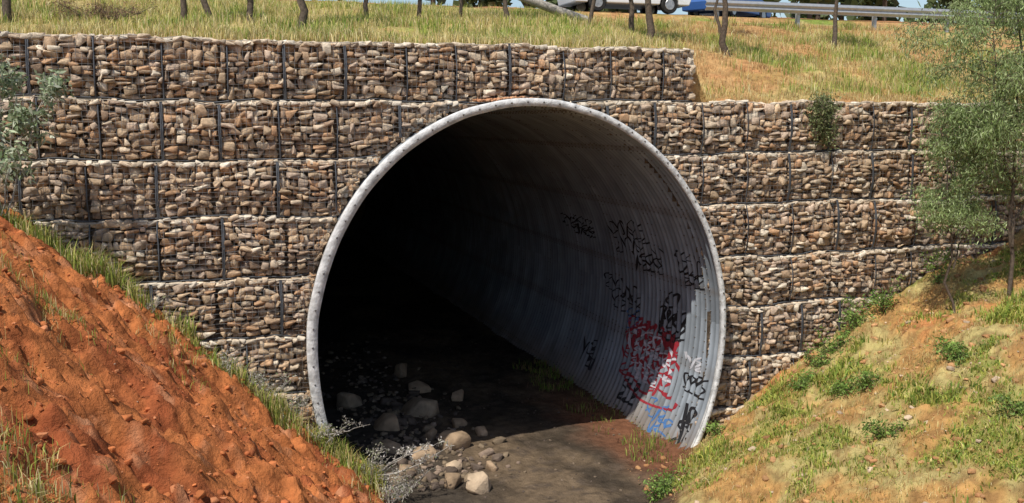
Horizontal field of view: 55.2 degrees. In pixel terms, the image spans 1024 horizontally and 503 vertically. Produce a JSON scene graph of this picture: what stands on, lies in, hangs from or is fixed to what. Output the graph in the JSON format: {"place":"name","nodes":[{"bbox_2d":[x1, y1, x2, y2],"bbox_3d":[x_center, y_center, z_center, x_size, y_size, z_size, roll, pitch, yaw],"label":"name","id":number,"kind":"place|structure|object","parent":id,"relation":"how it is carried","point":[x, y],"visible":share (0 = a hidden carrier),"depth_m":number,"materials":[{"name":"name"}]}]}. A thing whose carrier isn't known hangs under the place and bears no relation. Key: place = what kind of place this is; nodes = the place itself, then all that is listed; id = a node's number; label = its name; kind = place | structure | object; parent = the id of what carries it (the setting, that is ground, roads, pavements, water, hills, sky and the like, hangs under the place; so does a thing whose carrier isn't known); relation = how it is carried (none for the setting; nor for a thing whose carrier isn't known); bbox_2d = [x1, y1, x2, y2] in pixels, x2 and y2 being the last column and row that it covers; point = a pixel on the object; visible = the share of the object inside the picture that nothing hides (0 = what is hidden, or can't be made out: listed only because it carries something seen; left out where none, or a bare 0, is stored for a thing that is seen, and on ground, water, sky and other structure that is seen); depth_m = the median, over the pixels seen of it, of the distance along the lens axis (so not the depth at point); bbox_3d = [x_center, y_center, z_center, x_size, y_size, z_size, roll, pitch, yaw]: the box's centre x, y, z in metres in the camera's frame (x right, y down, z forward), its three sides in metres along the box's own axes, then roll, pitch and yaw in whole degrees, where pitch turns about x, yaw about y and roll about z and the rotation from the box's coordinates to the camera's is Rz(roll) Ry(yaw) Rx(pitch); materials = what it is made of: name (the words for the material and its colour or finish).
{"place":"outdoors","nodes":[
{"label":"outdoors","id":0,"kind":"place"},
{"bbox_2d":[0,208,1023,502],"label":"channel banks","id":1,"kind":"object","parent":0,"point":[96,414],"visible":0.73,"depth_m":13.87,"materials":[{"name":"soil"}]},
{"bbox_2d":[0,54,73,216],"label":"eucalyptus sapling","id":2,"kind":"object","parent":1,"relation":"on","point":[51,90],"visible":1,"depth_m":14.38,"materials":[{"name":"green plant"}]},
{"bbox_2d":[138,289,171,312],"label":"dry shrub","id":3,"kind":"object","parent":1,"relation":"on","point":[157,302],"visible":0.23,"depth_m":15.41,"materials":[{"name":"grey plant"}]},
{"bbox_2d":[0,231,382,502],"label":"bank grass","id":4,"kind":"structure","parent":1,"relation":"on","point":[38,490],"depth_m":7.74,"materials":[{"name":"green plant"}]},
{"bbox_2d":[0,203,394,498],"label":"bank edge grass","id":5,"kind":"structure","parent":1,"relation":"on","point":[81,263],"depth_m":15.59,"materials":[{"name":"green plant"}]},
{"bbox_2d":[0,224,404,502],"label":"soil clods","id":6,"kind":"object","parent":1,"relation":"on","point":[39,381],"visible":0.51,"depth_m":10.72,"materials":[{"name":"brown soil"}]},
{"bbox_2d":[215,348,249,375],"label":"dry shrub","id":7,"kind":"object","parent":1,"relation":"on","point":[228,362],"visible":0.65,"depth_m":15.87,"materials":[{"name":"grey plant"}]},
{"bbox_2d":[247,368,299,397],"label":"dry shrub","id":8,"kind":"object","parent":1,"relation":"on","point":[260,382],"visible":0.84,"depth_m":16.11,"materials":[{"name":"grey plant"}]},
{"bbox_2d":[280,392,312,423],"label":"dry shrub","id":9,"kind":"object","parent":1,"relation":"on","point":[301,404],"visible":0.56,"depth_m":16.41,"materials":[{"name":"grey plant"}]},
{"bbox_2d":[306,416,352,444],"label":"dry shrub","id":10,"kind":"object","parent":1,"relation":"on","point":[326,425],"visible":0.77,"depth_m":16.45,"materials":[{"name":"grey plant"}]},
{"bbox_2d":[312,422,369,436],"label":"dead branch","id":11,"kind":"object","parent":1,"relation":"on","point":[328,433],"visible":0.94,"depth_m":16.46,"materials":[{"name":"grey wood"}]},
{"bbox_2d":[352,442,403,482],"bbox_3d":[-2.220,3.590,16.527,0.950,0.788,0.741,-2,8,-17],"label":"dry shrub","id":12,"kind":"object","parent":1,"relation":"on","point":[372,459],"visible":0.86,"depth_m":16.54,"materials":[{"name":"grey plant"}]},
{"bbox_2d":[378,478,412,502],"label":"dry shrub","id":13,"kind":"object","parent":1,"relation":"on","point":[392,494],"visible":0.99,"depth_m":16.11,"materials":[{"name":"grey plant"}]},
{"bbox_2d":[375,462,435,500],"bbox_3d":[-1.844,3.906,16.702,0.926,0.685,0.878,2,8,15],"label":"dry shrub","id":14,"kind":"object","parent":1,"relation":"on","point":[408,484],"visible":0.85,"depth_m":16.56,"materials":[{"name":"grey plant"}]},
{"bbox_2d":[372,436,454,475],"bbox_3d":[-1.723,3.470,16.683,1.409,0.666,0.652,-2,8,-17],"label":"dead branch","id":15,"kind":"object","parent":1,"relation":"on","point":[409,450],"visible":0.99,"depth_m":16.60,"materials":[{"name":"grey wood"}]},
{"bbox_2d":[244,98,725,462],"bbox_3d":[-6.041,-1.093,37.538,7.917,8.582,42.265,-2,8,-17],"label":"corrugated culvert pipe","id":16,"kind":"object","parent":1,"relation":"on","point":[463,209],"visible":0.41,"depth_m":24.41,"materials":[{"name":"metal"}]},
{"bbox_2d":[318,237,675,474],"bbox_3d":[-6.209,1.101,38.199,8.330,1.667,41.550,-2,8,-17],"label":"stream bed inside pipe","id":17,"kind":"object","parent":16,"relation":"on","point":[377,298],"visible":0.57,"depth_m":25.53,"materials":[{"name":"soil"}]},
{"bbox_2d":[336,363,497,494],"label":"boulders","id":18,"kind":"object","parent":17,"relation":"on","point":[478,483],"visible":0.8,"depth_m":20.25,"materials":[{"name":"grey stone"}]},
{"bbox_2d":[318,329,525,491],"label":"stream gravel","id":19,"kind":"structure","parent":17,"relation":"on","point":[429,476],"depth_m":20.10,"materials":[{"name":"grey stone"}]},
{"bbox_2d":[321,340,672,501],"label":"stream pebbles","id":20,"kind":"object","parent":17,"relation":"on","point":[523,491],"visible":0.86,"depth_m":21.13,"materials":[{"name":"grey stone"}]},
{"bbox_2d":[513,359,683,463],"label":"culvert weeds","id":21,"kind":"object","parent":17,"relation":"on","point":[570,381],"visible":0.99,"depth_m":21.63,"materials":[{"name":"green plant"}]},
{"bbox_2d":[472,96,532,102],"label":"spilled dirt","id":22,"kind":"structure","parent":16,"relation":"on","point":[488,100],"depth_m":17.32,"materials":[{"name":"brown soil"}]},
{"bbox_2d":[560,213,708,443],"bbox_3d":[2.426,1.325,22.806,0.738,4.328,8.052,-2,8,-17],"label":"graffiti","id":23,"kind":"object","parent":16,"relation":"attached to","point":[672,343],"visible":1,"depth_m":21.29,"materials":[{"name":"black paint"}]},
{"bbox_2d":[0,38,1023,447],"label":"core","id":24,"kind":"object","parent":1,"relation":"on","point":[160,270],"visible":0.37,"depth_m":16.71,"materials":[{"name":"brown stone"}]},
{"bbox_2d":[0,32,1023,435],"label":"gabion wall","id":25,"kind":"structure","parent":24,"relation":"on","point":[636,116],"depth_m":16.89,"materials":[{"name":"beige stone"}]},
{"bbox_2d":[800,89,845,153],"bbox_3d":[6.172,-2.587,19.494,0.919,1.299,0.929,-2,8,-17],"label":"creeper vine","id":26,"kind":"object","parent":25,"relation":"on","point":[817,118],"visible":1,"depth_m":19.43,"materials":[{"name":"green plant"}]},
{"bbox_2d":[0,31,1023,415],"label":"ledge stones","id":27,"kind":"object","parent":24,"relation":"on","point":[366,161],"visible":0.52,"depth_m":16.85,"materials":[{"name":"beige stone"}]},
{"bbox_2d":[1,32,1023,410],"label":"basket lids","id":28,"kind":"object","parent":24,"relation":"on","point":[465,104],"visible":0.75,"depth_m":16.77,"materials":[{"name":"grey metal"}]},
{"bbox_2d":[1,36,1023,407],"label":"basket edges","id":29,"kind":"object","parent":1,"relation":"on","point":[225,278],"visible":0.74,"depth_m":16.86,"materials":[{"name":"grey metal"}]},
{"bbox_2d":[0,34,1023,436],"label":"wire mesh","id":30,"kind":"object","parent":29,"relation":"attached to","point":[334,74],"visible":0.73,"depth_m":16.81,"materials":[{"name":"grey metal"}]},
{"bbox_2d":[639,469,679,501],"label":"green weed","id":31,"kind":"object","parent":1,"relation":"on","point":[661,490],"visible":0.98,"depth_m":16.80,"materials":[{"name":"green plant"}]},
{"bbox_2d":[638,464,688,492],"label":"green weed","id":32,"kind":"object","parent":1,"relation":"on","point":[670,474],"visible":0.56,"depth_m":17.22,"materials":[{"name":"green plant"}]},
{"bbox_2d":[703,419,726,436],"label":"green weed","id":33,"kind":"object","parent":1,"relation":"on","point":[710,427],"visible":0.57,"depth_m":18.56,"materials":[{"name":"green plant"}]},
{"bbox_2d":[784,368,821,394],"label":"green weed","id":34,"kind":"object","parent":1,"relation":"on","point":[801,383],"visible":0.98,"depth_m":18.28,"materials":[{"name":"green plant"}]},
{"bbox_2d":[800,343,834,369],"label":"green weed","id":35,"kind":"object","parent":1,"relation":"on","point":[814,362],"visible":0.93,"depth_m":19.02,"materials":[{"name":"green plant"}]},
{"bbox_2d":[628,243,1023,502],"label":"bank stones","id":36,"kind":"object","parent":1,"relation":"on","point":[950,366],"visible":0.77,"depth_m":16.18,"materials":[{"name":"brown stone"}]},
{"bbox_2d":[813,325,854,357],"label":"green weed","id":37,"kind":"object","parent":1,"relation":"on","point":[840,343],"visible":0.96,"depth_m":19.24,"materials":[{"name":"green plant"}]},
{"bbox_2d":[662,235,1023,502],"bbox_3d":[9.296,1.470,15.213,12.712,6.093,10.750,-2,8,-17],"label":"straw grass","id":38,"kind":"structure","parent":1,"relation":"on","point":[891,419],"depth_m":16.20,"materials":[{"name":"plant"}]},
{"bbox_2d":[826,374,860,398],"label":"green weed","id":39,"kind":"object","parent":1,"relation":"on","point":[843,388],"visible":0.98,"depth_m":17.33,"materials":[{"name":"green plant"}]},
{"bbox_2d":[664,243,1023,502],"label":"weedy grass","id":40,"kind":"structure","parent":1,"relation":"on","point":[1013,314],"depth_m":16.14,"materials":[{"name":"green plant"}]},
{"bbox_2d":[835,293,870,338],"bbox_3d":[6.875,1.364,19.615,0.966,0.948,0.608,-2,8,-17],"label":"green weed","id":41,"kind":"object","parent":1,"relation":"on","point":[853,321],"visible":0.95,"depth_m":19.54,"materials":[{"name":"green plant"}]},
{"bbox_2d":[841,290,890,327],"bbox_3d":[7.160,1.206,19.721,1.129,0.834,0.615,0,8,-3],"label":"green weed","id":42,"kind":"object","parent":1,"relation":"on","point":[858,315],"visible":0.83,"depth_m":19.63,"materials":[{"name":"green plant"}]},
{"bbox_2d":[852,368,887,395],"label":"green weed","id":43,"kind":"object","parent":1,"relation":"on","point":[865,378],"visible":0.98,"depth_m":17.07,"materials":[{"name":"green plant"}]},
{"bbox_2d":[858,413,908,440],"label":"green weed","id":44,"kind":"object","parent":1,"relation":"on","point":[879,433],"visible":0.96,"depth_m":15.31,"materials":[{"name":"green plant"}]},
{"bbox_2d":[868,271,906,312],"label":"green weed","id":45,"kind":"object","parent":1,"relation":"on","point":[885,299],"visible":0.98,"depth_m":19.63,"materials":[{"name":"green plant"}]},
{"bbox_2d":[918,247,966,283],"bbox_3d":[8.679,0.240,19.899,0.732,0.975,0.916,-2,8,-17],"label":"green weed","id":46,"kind":"object","parent":1,"relation":"on","point":[945,259],"visible":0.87,"depth_m":19.82,"materials":[{"name":"green plant"}]},
{"bbox_2d":[928,330,970,353],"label":"green weed","id":47,"kind":"object","parent":1,"relation":"on","point":[945,340],"visible":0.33,"depth_m":16.83,"materials":[{"name":"green plant"}]},
{"bbox_2d":[885,0,1023,296],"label":"pepper tree","id":48,"kind":"object","parent":1,"relation":"on","point":[1001,113],"visible":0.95,"depth_m":17.75,"materials":[{"name":"green plant"}]},
{"bbox_2d":[901,89,1009,313],"bbox_3d":[8.156,-0.877,18.225,1.996,4.221,1.677,0,8,1],"label":"pepper tree","id":49,"kind":"object","parent":1,"relation":"on","point":[953,210],"visible":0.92,"depth_m":18.00,"materials":[{"name":"green plant"}]},
{"bbox_2d":[926,335,998,365],"bbox_3d":[7.510,1.693,16.288,1.208,0.573,0.550,0,8,-1],"label":"green weed","id":50,"kind":"object","parent":1,"relation":"on","point":[956,351],"visible":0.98,"depth_m":16.27,"materials":[{"name":"green plant"}]},
{"bbox_2d":[986,388,1023,421],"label":"green weed","id":51,"kind":"object","parent":1,"relation":"on","point":[1019,408],"visible":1,"depth_m":14.46,"materials":[{"name":"green plant"}]},
{"bbox_2d":[1002,118,1023,219],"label":"pepper tree","id":52,"kind":"object","parent":1,"relation":"on","point":[1022,213],"visible":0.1,"depth_m":19.70,"materials":[{"name":"green plant"}]},
{"bbox_2d":[0,0,1023,103],"bbox_3d":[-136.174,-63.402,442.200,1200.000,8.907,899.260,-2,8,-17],"label":"embankment","id":53,"kind":"structure","parent":0,"point":[697,91],"depth_m":22.70,"materials":[{"name":"soil"}]},
{"bbox_2d":[2,0,11,22],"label":"roadside tree","id":54,"kind":"object","parent":53,"relation":"on","point":[6,6],"visible":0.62,"depth_m":18.19,"materials":[{"name":"brown plant"}]},
{"bbox_2d":[40,0,159,24],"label":"dry brush pile","id":55,"kind":"object","parent":53,"relation":"on","point":[107,11],"visible":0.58,"depth_m":18.48,"materials":[{"name":"brown plant"}]},
{"bbox_2d":[179,0,186,22],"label":"roadside tree","id":56,"kind":"object","parent":53,"relation":"on","point":[183,6],"visible":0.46,"depth_m":19.16,"materials":[{"name":"brown plant"}]},
{"bbox_2d":[200,0,212,21],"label":"roadside tree","id":57,"kind":"object","parent":53,"relation":"on","point":[205,5],"visible":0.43,"depth_m":19.07,"materials":[{"name":"brown plant"}]},
{"bbox_2d":[246,0,253,22],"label":"roadside tree","id":58,"kind":"object","parent":53,"relation":"on","point":[250,5],"visible":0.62,"depth_m":19.36,"materials":[{"name":"brown plant"}]},
{"bbox_2d":[297,0,308,27],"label":"roadside tree","id":59,"kind":"object","parent":53,"relation":"on","point":[303,15],"visible":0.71,"depth_m":19.16,"materials":[{"name":"brown plant"}]},
{"bbox_2d":[0,15,670,47],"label":"verge grass","id":60,"kind":"structure","parent":53,"relation":"on","point":[258,31],"depth_m":17.11,"materials":[{"name":"green plant"}]},
{"bbox_2d":[363,0,368,17],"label":"roadside tree","id":61,"kind":"object","parent":53,"relation":"on","point":[365,4],"visible":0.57,"depth_m":21.74,"materials":[{"name":"brown plant"}]},
{"bbox_2d":[416,0,421,19],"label":"roadside tree","id":62,"kind":"object","parent":53,"relation":"on","point":[419,8],"visible":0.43,"depth_m":22.93,"materials":[{"name":"brown plant"}]},
{"bbox_2d":[459,0,462,16],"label":"roadside tree","id":63,"kind":"object","parent":53,"relation":"on","point":[461,6],"visible":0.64,"depth_m":24.94,"materials":[{"name":"brown plant"}]},
{"bbox_2d":[503,0,509,22],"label":"roadside tree","id":64,"kind":"object","parent":53,"relation":"on","point":[505,6],"visible":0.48,"depth_m":24.23,"materials":[{"name":"brown plant"}]},
{"bbox_2d":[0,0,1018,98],"bbox_3d":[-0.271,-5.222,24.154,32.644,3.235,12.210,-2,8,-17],"label":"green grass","id":65,"kind":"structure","parent":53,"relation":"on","point":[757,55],"depth_m":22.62,"materials":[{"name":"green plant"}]},
{"bbox_2d":[0,0,1023,101],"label":"dry grass","id":66,"kind":"structure","parent":53,"relation":"on","point":[488,21],"depth_m":22.39,"materials":[{"name":"plant"}]},
{"bbox_2d":[519,0,587,21],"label":"fallen log","id":67,"kind":"object","parent":53,"relation":"on","point":[547,6],"visible":0.66,"depth_m":26.61,"materials":[{"name":"wood"}]},
{"bbox_2d":[588,0,595,22],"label":"roadside tree","id":68,"kind":"object","parent":53,"relation":"on","point":[592,8],"visible":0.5,"depth_m":24.46,"materials":[{"name":"brown plant"}]},
{"bbox_2d":[628,0,634,32],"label":"roadside tree","id":69,"kind":"object","parent":53,"relation":"on","point":[631,15],"visible":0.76,"depth_m":25.94,"materials":[{"name":"brown plant"}]},
{"bbox_2d":[645,0,654,39],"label":"roadside tree","id":70,"kind":"object","parent":53,"relation":"on","point":[649,20],"visible":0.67,"depth_m":24.63,"materials":[{"name":"brown plant"}]},
{"bbox_2d":[314,0,1023,25],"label":"distant trees","id":71,"kind":"object","parent":53,"relation":"on","point":[933,4],"visible":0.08,"depth_m":77.91,"materials":[{"name":"green plant"}]},
{"bbox_2d":[713,0,720,35],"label":"roadside tree","id":72,"kind":"object","parent":53,"relation":"on","point":[716,17],"visible":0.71,"depth_m":27.44,"materials":[{"name":"brown plant"}]},
{"bbox_2d":[718,0,730,56],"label":"roadside tree","id":73,"kind":"object","parent":53,"relation":"on","point":[722,43],"visible":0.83,"depth_m":23.32,"materials":[{"name":"brown plant"}]},
{"bbox_2d":[524,10,1022,103],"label":"dry rust grass","id":74,"kind":"structure","parent":53,"relation":"on","point":[791,48],"depth_m":24.06,"materials":[{"name":"plant"}]},
{"bbox_2d":[832,0,838,49],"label":"roadside tree","id":75,"kind":"object","parent":53,"relation":"on","point":[834,36],"visible":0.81,"depth_m":26.41,"materials":[{"name":"brown plant"}]},
{"bbox_2d":[677,47,1019,103],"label":"verge grass","id":76,"kind":"structure","parent":53,"relation":"on","point":[766,97],"depth_m":20.39,"materials":[{"name":"plant"}]},
{"bbox_2d":[705,0,1019,33],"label":"guardrail","id":77,"kind":"object","parent":53,"relation":"on","point":[798,9],"visible":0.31,"depth_m":32.41,"materials":[{"name":"metal"}]},
{"bbox_2d":[307,0,980,22],"label":"sky","id":78,"kind":"structure","parent":0,"point":[516,3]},
{"bbox_2d":[281,0,1008,26],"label":"road","id":79,"kind":"structure","parent":0,"point":[701,15],"depth_m":34.50,"materials":[{"name":"grey asphalt"}]},
{"bbox_2d":[557,0,690,13],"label":"car","id":80,"kind":"object","parent":79,"relation":"on","point":[668,6],"visible":0.81,"depth_m":34.15,"materials":[{"name":"paint"}]},
{"bbox_2d":[682,0,771,17],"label":"car","id":81,"kind":"object","parent":79,"relation":"on","point":[696,7],"visible":0.41,"depth_m":37.05,"materials":[{"name":"paint"}]}
]}

